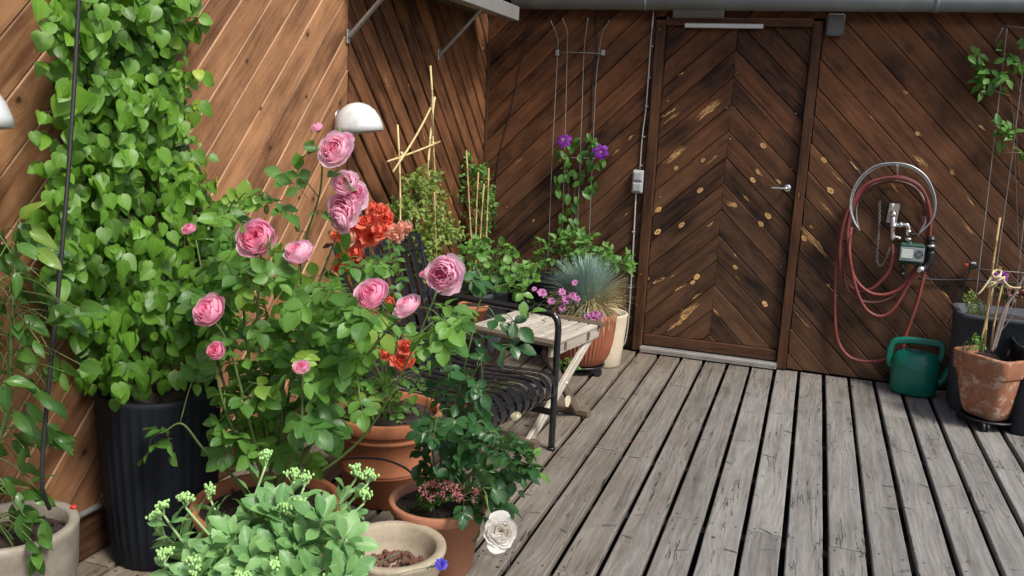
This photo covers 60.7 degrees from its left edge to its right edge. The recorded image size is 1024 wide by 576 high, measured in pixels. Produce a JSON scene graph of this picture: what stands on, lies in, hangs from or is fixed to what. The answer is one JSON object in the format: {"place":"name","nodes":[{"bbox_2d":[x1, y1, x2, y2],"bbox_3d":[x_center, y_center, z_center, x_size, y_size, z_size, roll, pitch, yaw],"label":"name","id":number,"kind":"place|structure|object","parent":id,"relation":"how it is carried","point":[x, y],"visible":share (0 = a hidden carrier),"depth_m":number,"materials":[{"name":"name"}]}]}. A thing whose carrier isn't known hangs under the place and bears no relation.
{"place":"outdoors","nodes":[
{"label":"outdoors","id":0,"kind":"place"},
{"bbox_2d":[145,448,379,575],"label":"sedum","id":1,"kind":"object","parent":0,"point":[293,535],"visible":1,"depth_m":2.17,"materials":[{"name":"green plant"}]},
{"bbox_2d":[367,544,447,575],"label":"cornflower","id":2,"kind":"object","parent":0,"point":[441,564],"visible":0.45,"depth_m":2.41,"materials":[{"name":"blue plant"}]},
{"bbox_2d":[459,335,487,392],"bbox_3d":[-0.238,0.424,5.053,0.210,0.400,0.212,6,12,18],"label":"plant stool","id":3,"kind":"object","parent":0,"point":[486,341],"depth_m":5.02,"materials":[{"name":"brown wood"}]},
{"bbox_2d":[457,301,488,322],"bbox_3d":[-0.225,0.159,5.002,0.180,0.139,0.180,6,12,18],"label":"terracotta pot","id":4,"kind":"object","parent":3,"relation":"on","point":[481,312],"visible":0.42,"depth_m":4.95,"materials":[{"name":"ceramic"}]},
{"bbox_2d":[77,349,1023,575],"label":"deck","id":5,"kind":"structure","parent":0,"point":[679,539],"depth_m":4.05,"materials":[{"name":"grey wood"}]},
{"bbox_2d":[0,500,79,575],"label":"planter pot","id":6,"kind":"object","parent":5,"relation":"on","point":[62,519],"visible":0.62,"depth_m":2.52,"materials":[{"name":"beige ceramic"}]},
{"bbox_2d":[0,200,108,575],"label":"citrus plant","id":7,"kind":"object","parent":6,"relation":"in","point":[25,517],"visible":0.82,"depth_m":2.41,"materials":[{"name":"green plant"}]},
{"bbox_2d":[39,0,80,509],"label":"drip tube","id":8,"kind":"object","parent":6,"relation":"in","point":[62,244],"visible":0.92,"depth_m":2.37,"materials":[{"name":"black plastic"}]},
{"bbox_2d":[94,370,220,570],"bbox_3d":[-1.248,0.645,3.111,0.412,0.615,0.410,6,12,18],"label":"tall planter","id":9,"kind":"object","parent":5,"relation":"on","point":[133,493],"visible":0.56,"depth_m":2.94,"materials":[{"name":"black plastic"}]},
{"bbox_2d":[26,0,248,411],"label":"climbing plant","id":10,"kind":"object","parent":9,"relation":"in","point":[123,150],"visible":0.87,"depth_m":2.82,"materials":[{"name":"green plant"}]},
{"bbox_2d":[189,471,339,555],"bbox_3d":[-0.819,0.858,2.928,0.490,0.314,0.490,6,12,18],"label":"terracotta pot","id":11,"kind":"object","parent":5,"relation":"on","point":[229,505],"visible":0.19,"depth_m":3.01,"materials":[{"name":"ceramic"}]},
{"bbox_2d":[137,122,478,496],"bbox_3d":[-0.651,0.139,2.740,1.268,1.299,0.624,6,12,18],"label":"rose bush","id":12,"kind":"object","parent":11,"relation":"in","point":[331,330],"visible":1,"depth_m":2.66,"materials":[{"name":"green plant"}]},
{"bbox_2d":[320,457,410,473],"bbox_3d":[-0.559,0.784,3.384,0.511,0.296,0.069,6,12,18],"label":"drip tube","id":13,"kind":"object","parent":5,"relation":"on","point":[390,461],"visible":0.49,"depth_m":3.33,"materials":[{"name":"black plastic"}]},
{"bbox_2d":[338,391,441,509],"bbox_3d":[-0.534,0.688,3.679,0.474,0.384,0.474,6,12,18],"label":"terracotta pot","id":14,"kind":"object","parent":5,"relation":"on","point":[386,439],"visible":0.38,"depth_m":3.51,"materials":[{"name":"ceramic"}]},
{"bbox_2d":[319,200,431,431],"bbox_3d":[-0.573,0.124,3.495,0.676,0.969,0.414,6,12,18],"label":"geranium plant","id":15,"kind":"object","parent":14,"relation":"in","point":[379,217],"visible":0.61,"depth_m":3.38,"materials":[{"name":"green plant"}]},
{"bbox_2d":[388,479,486,575],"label":"terracotta pot","id":16,"kind":"object","parent":5,"relation":"on","point":[460,550],"visible":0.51,"depth_m":3.02,"materials":[{"name":"ceramic"}]},
{"bbox_2d":[406,479,480,512],"bbox_3d":[-0.253,0.709,2.932,0.320,0.179,0.113,13,15,42],"label":"stonecrop","id":17,"kind":"object","parent":16,"relation":"on","point":[429,505],"visible":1,"depth_m":2.91,"materials":[{"name":"pink plant"}]},
{"bbox_2d":[405,262,549,553],"bbox_3d":[-0.132,0.436,2.881,0.557,1.064,0.451,6,12,18],"label":"rose bush","id":18,"kind":"object","parent":16,"relation":"in","point":[499,488],"visible":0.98,"depth_m":2.89,"materials":[{"name":"green plant"}]},
{"bbox_2d":[322,231,561,483],"bbox_3d":[-0.331,0.296,4.136,0.917,0.994,0.720,9,13,30],"label":"metal chair","id":19,"kind":"object","parent":5,"relation":"on","point":[515,403],"visible":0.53,"depth_m":4.20,"materials":[{"name":"black paint"}]},
{"bbox_2d":[425,281,509,383],"bbox_3d":[-0.288,0.274,5.378,0.433,0.557,0.412,9,13,30],"label":"dark planter","id":20,"kind":"object","parent":5,"relation":"on","point":[499,296],"visible":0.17,"depth_m":5.25,"materials":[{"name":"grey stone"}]},
{"bbox_2d":[387,164,468,283],"bbox_3d":[-0.492,-0.329,5.329,0.316,0.849,0.995,6,12,18],"label":"climbing rose","id":21,"kind":"object","parent":20,"relation":"in","point":[444,232],"visible":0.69,"depth_m":5.16,"materials":[{"name":"green plant"}]},
{"bbox_2d":[386,66,440,219],"bbox_3d":[-0.560,-0.724,5.017,0.056,1.101,0.680,6,12,18],"label":"cane trellis","id":22,"kind":"object","parent":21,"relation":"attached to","point":[402,155],"visible":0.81,"depth_m":5.08,"materials":[{"name":"beige wood"}]},
{"bbox_2d":[433,192,436,257],"bbox_3d":[-0.451,-0.131,5.240,0.019,0.900,0.160,6,12,18],"label":"bamboo cane","id":23,"kind":"object","parent":20,"relation":"in","point":[435,229],"visible":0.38,"depth_m":5.14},
{"bbox_2d":[457,235,540,301],"bbox_3d":[-0.105,-0.100,5.297,0.630,0.470,0.424,6,12,18],"label":"geranium","id":24,"kind":"object","parent":20,"relation":"in","point":[481,251],"visible":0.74,"depth_m":5.20,"materials":[{"name":"green plant"}]},
{"bbox_2d":[441,310,604,448],"bbox_3d":[0.064,0.451,4.693,0.590,0.511,0.740,9,13,30],"label":"side table","id":25,"kind":"object","parent":5,"relation":"on","point":[582,332],"visible":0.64,"depth_m":4.64,"materials":[{"name":"brown wood"}]},
{"bbox_2d":[498,270,572,354],"bbox_3d":[0.247,0.178,6.097,0.680,0.517,0.350,6,12,18],"label":"dark planter","id":26,"kind":"object","parent":5,"relation":"on","point":[544,284],"visible":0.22,"depth_m":5.93,"materials":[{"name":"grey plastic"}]},
{"bbox_2d":[525,225,637,283],"bbox_3d":[0.445,-0.213,5.892,0.823,0.432,0.335,6,12,18],"label":"strawberry plant","id":27,"kind":"object","parent":26,"relation":"on","point":[581,249],"visible":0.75,"depth_m":5.85,"materials":[{"name":"green plant"}]},
{"bbox_2d":[559,357,581,372],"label":"plant","id":28,"kind":"object","parent":5,"relation":"on","point":[560,368],"visible":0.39,"depth_m":5.29,"materials":[{"name":"green plant"}]},
{"bbox_2d":[560,361,604,376],"bbox_3d":[0.448,0.509,5.666,0.300,0.060,0.300,2,11,-1],"label":"plant dolly","id":29,"kind":"object","parent":5,"relation":"on","point":[597,372],"visible":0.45,"depth_m":5.56,"materials":[{"name":"black plastic"}]},
{"bbox_2d":[552,304,616,366],"bbox_3d":[0.458,0.311,5.627,0.416,0.340,0.416,6,12,18],"label":"fluted pot","id":30,"kind":"object","parent":29,"relation":"on","point":[597,353],"visible":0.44,"depth_m":5.49,"materials":[{"name":"ceramic"}]},
{"bbox_2d":[516,280,604,320],"bbox_3d":[0.255,0.065,5.471,0.700,0.286,0.141,6,12,18],"label":"pink carnation","id":31,"kind":"object","parent":30,"relation":"in","point":[565,300],"visible":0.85,"depth_m":5.40,"materials":[{"name":"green plant"}]},
{"bbox_2d":[542,252,634,333],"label":"blue grass","id":32,"kind":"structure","parent":30,"relation":"in","point":[591,288],"depth_m":5.51,"materials":[{"name":"plant"}]},
{"bbox_2d":[603,308,627,367],"bbox_3d":[0.614,0.332,5.834,0.296,0.358,0.296,6,12,18],"label":"cream pot","id":33,"kind":"object","parent":5,"relation":"on","point":[613,359],"visible":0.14,"depth_m":5.74,"materials":[{"name":"ceramic"}]},
{"bbox_2d":[340,359,997,571],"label":"leaf litter","id":34,"kind":"object","parent":5,"relation":"on","point":[746,458],"visible":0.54,"depth_m":4.47,"materials":[{"name":"brown plant"}]},
{"bbox_2d":[886,336,947,397],"bbox_3d":[2.566,0.488,5.499,0.400,0.354,0.248,8,12,24],"label":"watering can","id":35,"kind":"object","parent":5,"relation":"on","point":[915,372],"visible":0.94,"depth_m":5.43,"materials":[{"name":"green plastic"}]},
{"bbox_2d":[956,408,1011,431],"bbox_3d":[2.707,0.752,4.972,0.290,0.060,0.290,1,11,-10],"label":"plant dolly","id":36,"kind":"object","parent":5,"relation":"on","point":[963,415],"visible":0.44,"depth_m":4.88,"materials":[{"name":"black plastic"}]},
{"bbox_2d":[953,345,1023,420],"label":"square pot","id":37,"kind":"object","parent":36,"relation":"on","point":[988,383],"visible":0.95,"depth_m":4.83,"materials":[{"name":"ceramic"}]},
{"bbox_2d":[962,332,985,352],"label":"seedling","id":38,"kind":"object","parent":37,"relation":"in","point":[978,341],"visible":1,"depth_m":4.88,"materials":[{"name":"green plant"}]},
{"bbox_2d":[978,278,995,351],"bbox_3d":[2.643,0.147,4.867,0.019,0.441,0.036,-2,12,-21],"label":"bamboo cane","id":39,"kind":"object","parent":37,"relation":"in","point":[986,316],"visible":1,"depth_m":4.86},
{"bbox_2d":[983,217,1000,350],"bbox_3d":[2.655,-0.016,4.835,0.049,0.750,0.018,-1,12,-18],"label":"bamboo cane","id":40,"kind":"object","parent":37,"relation":"in","point":[993,260],"visible":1,"depth_m":4.81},
{"bbox_2d":[977,269,1020,294],"bbox_3d":[2.680,-0.028,4.805,0.213,0.148,0.041,5,11,14],"label":"raffia tie","id":41,"kind":"object","parent":40,"relation":"attached to","point":[988,283],"visible":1,"depth_m":4.80,"materials":[{"name":"beige wicker"}]},
{"bbox_2d":[990,276,1005,349],"bbox_3d":[2.688,0.142,4.850,0.023,0.430,0.031,2,11,-6],"label":"bamboo cane","id":42,"kind":"object","parent":37,"relation":"in","point":[997,306],"visible":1,"depth_m":4.84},
{"bbox_2d":[974,272,1023,352],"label":"bare shrub","id":43,"kind":"object","parent":37,"relation":"in","point":[1000,327],"visible":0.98,"depth_m":4.85,"materials":[{"name":"grey plant"}]},
{"bbox_2d":[946,303,1023,411],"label":"dark planter","id":44,"kind":"object","parent":5,"relation":"on","point":[965,326],"visible":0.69,"depth_m":5.10,"materials":[{"name":"grey plastic"}]},
{"bbox_2d":[963,289,988,316],"bbox_3d":[2.728,0.096,5.141,0.142,0.178,0.139,6,12,18],"label":"plant","id":45,"kind":"object","parent":44,"relation":"on","point":[970,302],"visible":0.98,"depth_m":5.13,"materials":[{"name":"green plant"}]},
{"bbox_2d":[967,37,1023,285],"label":"climbing rose","id":46,"kind":"object","parent":44,"relation":"in","point":[1000,78],"visible":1,"depth_m":5.16,"materials":[{"name":"green plant"}]},
{"bbox_2d":[993,285,1017,301],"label":"plant","id":47,"kind":"object","parent":44,"relation":"in","point":[1002,295],"visible":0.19,"depth_m":5.08,"materials":[{"name":"green plant"}]},
{"bbox_2d":[992,271,1008,284],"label":"purple flower","id":48,"kind":"object","parent":47,"relation":"attached to","point":[1002,275],"visible":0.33,"depth_m":5.01,"materials":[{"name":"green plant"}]},
{"bbox_2d":[1003,286,1023,298],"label":"pink sedum","id":49,"kind":"object","parent":44,"relation":"in","point":[1019,295],"visible":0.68,"depth_m":4.94,"materials":[{"name":"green plant"}]},
{"bbox_2d":[1005,337,1023,435],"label":"dark planter","id":50,"kind":"object","parent":5,"relation":"on","point":[1016,419],"visible":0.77,"depth_m":4.81,"materials":[{"name":"black plastic"}]},
{"bbox_3d":[-0.237,0.179,5.978,0.309,0.517,0.350,6,12,18],"label":"dark planter","id":51,"kind":"object","parent":5,"relation":"on","visible":0},
{"bbox_2d":[466,150,473,276],"bbox_3d":[-0.277,-0.406,5.859,0.144,1.017,0.022,11,14,36],"label":"bamboo cane","id":52,"kind":"object","parent":51,"relation":"in","point":[468,197],"visible":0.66,"depth_m":5.83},
{"bbox_2d":[475,172,478,263],"bbox_3d":[-0.239,-0.379,5.873,0.024,0.795,0.064,-1,12,-21],"label":"bamboo cane","id":53,"kind":"object","parent":51,"relation":"in","point":[476,208],"visible":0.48,"depth_m":5.84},
{"bbox_2d":[457,150,498,277],"bbox_3d":[-0.271,-0.518,6.044,0.567,0.865,0.263,9,13,31],"label":"climbing rose","id":54,"kind":"object","parent":51,"relation":"in","point":[483,174],"visible":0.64,"depth_m":6.00,"materials":[{"name":"green plant"}]},
{"bbox_2d":[479,184,484,270],"bbox_3d":[-0.212,-0.336,5.896,0.021,0.727,0.052,4,11,8],"label":"bamboo cane","id":55,"kind":"object","parent":51,"relation":"in","point":[481,211],"visible":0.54,"depth_m":5.87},
{"bbox_2d":[484,168,489,266],"bbox_3d":[-0.172,-0.400,5.893,0.017,0.813,0.055,3,11,2],"label":"bamboo cane","id":56,"kind":"object","parent":51,"relation":"in","point":[487,203],"visible":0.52,"depth_m":5.85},
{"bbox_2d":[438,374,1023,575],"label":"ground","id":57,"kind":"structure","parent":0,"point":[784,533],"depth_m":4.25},
{"bbox_2d":[0,0,491,562],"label":"wooden wall","id":58,"kind":"structure","parent":57,"relation":"on","point":[286,74],"depth_m":3.97,"materials":[{"name":"brown wood"}]},
{"bbox_2d":[0,95,14,129],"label":"wall lamp","id":59,"kind":"object","parent":58,"relation":"attached to","point":[6,120],"visible":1,"depth_m":2.38,"materials":[{"name":"white ceramic"}]},
{"bbox_2d":[334,102,383,134],"bbox_3d":[-0.767,-0.844,4.380,0.252,0.168,0.250,6,12,18],"label":"wall lamp","id":60,"kind":"object","parent":58,"relation":"attached to","point":[357,118],"visible":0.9,"depth_m":4.29,"materials":[{"name":"white ceramic"}]},
{"bbox_2d":[346,0,518,60],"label":"awning","id":61,"kind":"object","parent":58,"relation":"attached to","point":[504,10],"visible":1,"depth_m":5.37,"materials":[{"name":"metal"}]},
{"bbox_2d":[482,0,1023,390],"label":"wooden wall","id":62,"kind":"structure","parent":57,"relation":"on","point":[774,131],"depth_m":5.77,"materials":[{"name":"wood"}]},
{"bbox_2d":[492,11,530,231],"bbox_3d":[-0.007,-1.171,6.271,0.214,1.568,0.006,6,12,18],"label":"dark cable","id":63,"kind":"object","parent":62,"relation":"attached to","point":[511,107],"visible":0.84,"depth_m":6.24,"materials":[{"name":"black plastic"}]},
{"bbox_2d":[545,17,609,273],"bbox_3d":[0.423,-0.945,6.146,0.422,1.840,0.037,6,12,18],"label":"wall trellis","id":64,"kind":"object","parent":62,"relation":"attached to","point":[558,52],"depth_m":6.07,"materials":[{"name":"grey metal"}]},
{"bbox_2d":[554,133,607,243],"bbox_3d":[0.466,-0.687,6.104,0.405,0.785,0.106,6,12,18],"label":"clematis","id":65,"kind":"object","parent":64,"relation":"attached to","point":[600,151],"visible":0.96,"depth_m":6.09,"materials":[{"name":"green plant"}]},
{"bbox_2d":[591,10,597,127],"bbox_3d":[0.565,-1.502,6.007,0.018,0.791,0.009,6,12,18],"label":"dark cable","id":66,"kind":"object","parent":62,"relation":"attached to","point":[594,67],"visible":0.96,"depth_m":6.00,"materials":[{"name":"black plastic"}]},
{"bbox_2d":[631,170,644,193],"bbox_3d":[0.866,-0.732,6.017,0.078,0.160,0.054,6,12,18],"label":"switch box","id":67,"kind":"object","parent":62,"relation":"attached to","point":[637,181],"visible":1,"depth_m":6.00,"materials":[{"name":"grey plastic"}]},
{"bbox_2d":[623,11,653,345],"bbox_3d":[0.853,-0.707,6.043,0.109,2.319,0.018,6,12,15],"label":"white cable","id":68,"kind":"object","parent":62,"relation":"attached to","point":[640,165],"visible":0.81,"depth_m":6.00,"materials":[{"name":"grey plastic"}]},
{"bbox_2d":[643,23,811,360],"bbox_3d":[1.408,-0.629,5.851,0.919,2.194,0.081,6,12,18],"label":"door","id":69,"kind":"structure","parent":62,"relation":"in","point":[728,325],"depth_m":5.86,"materials":[{"name":"wood"}]},
{"bbox_2d":[849,162,936,235],"bbox_3d":[2.378,-0.564,5.465,0.502,0.446,0.122,6,12,18],"label":"hose hanger","id":70,"kind":"object","parent":62,"relation":"attached to","point":[915,169],"visible":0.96,"depth_m":5.40,"materials":[{"name":"metal"}]},
{"bbox_2d":[833,175,931,362],"bbox_3d":[2.340,-0.107,5.560,0.545,1.222,0.083,7,12,20],"label":"garden hose","id":71,"kind":"object","parent":70,"relation":"hanging from","point":[865,188],"visible":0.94,"depth_m":5.56,"materials":[{"name":"red rubber"}]},
{"bbox_2d":[886,203,916,241],"bbox_3d":[2.425,-0.409,5.468,0.207,0.234,0.111,19,20,56],"label":"garden tap","id":72,"kind":"object","parent":62,"relation":"attached to","point":[892,214],"visible":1,"depth_m":5.46,"materials":[{"name":"silver metal"}]},
{"bbox_2d":[876,201,890,266],"bbox_3d":[2.364,-0.340,5.549,0.033,0.420,0.118,-6,14,-38],"label":"tap chain","id":73,"kind":"object","parent":72,"relation":"hanging from","point":[879,206],"visible":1,"depth_m":5.57,"materials":[{"name":"metal"}]},
{"bbox_2d":[897,241,925,275],"bbox_3d":[2.494,-0.182,5.466,0.150,0.230,0.069,6,12,18],"label":"water timer","id":74,"kind":"object","parent":72,"relation":"attached to","point":[910,252],"visible":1,"depth_m":5.44,"materials":[{"name":"green plastic"}]},
{"bbox_2d":[915,236,935,273],"bbox_3d":[2.573,-0.206,5.434,0.107,0.242,0.061,0,11,-12],"label":"hose valve","id":75,"kind":"object","parent":74,"relation":"attached to","point":[928,263],"visible":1,"depth_m":5.42,"materials":[{"name":"black plastic"}]},
{"bbox_2d":[918,262,1023,329],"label":"drip line","id":76,"kind":"object","parent":62,"relation":"attached to","point":[972,265],"visible":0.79,"depth_m":5.45,"materials":[{"name":"black plastic"}]},
{"bbox_2d":[974,25,1023,307],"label":"wire trellis","id":77,"kind":"object","parent":62,"relation":"attached to","point":[1012,152],"visible":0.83,"depth_m":5.29,"materials":[{"name":"grey metal"}]},
{"bbox_3d":[-0.393,1.040,2.837,0.250,0.031,0.250,6,12,18],"label":"pot saucer","id":78,"kind":"object","parent":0,"visible":0},
{"bbox_2d":[340,521,445,575],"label":"stone bowl","id":79,"kind":"object","parent":78,"relation":"on","point":[427,543],"visible":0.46,"depth_m":2.90,"materials":[{"name":"beige stone"}]},
{"bbox_2d":[367,549,423,567],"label":"clay pebbles","id":80,"kind":"object","parent":79,"relation":"in","point":[404,555],"visible":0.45,"depth_m":2.87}
]}

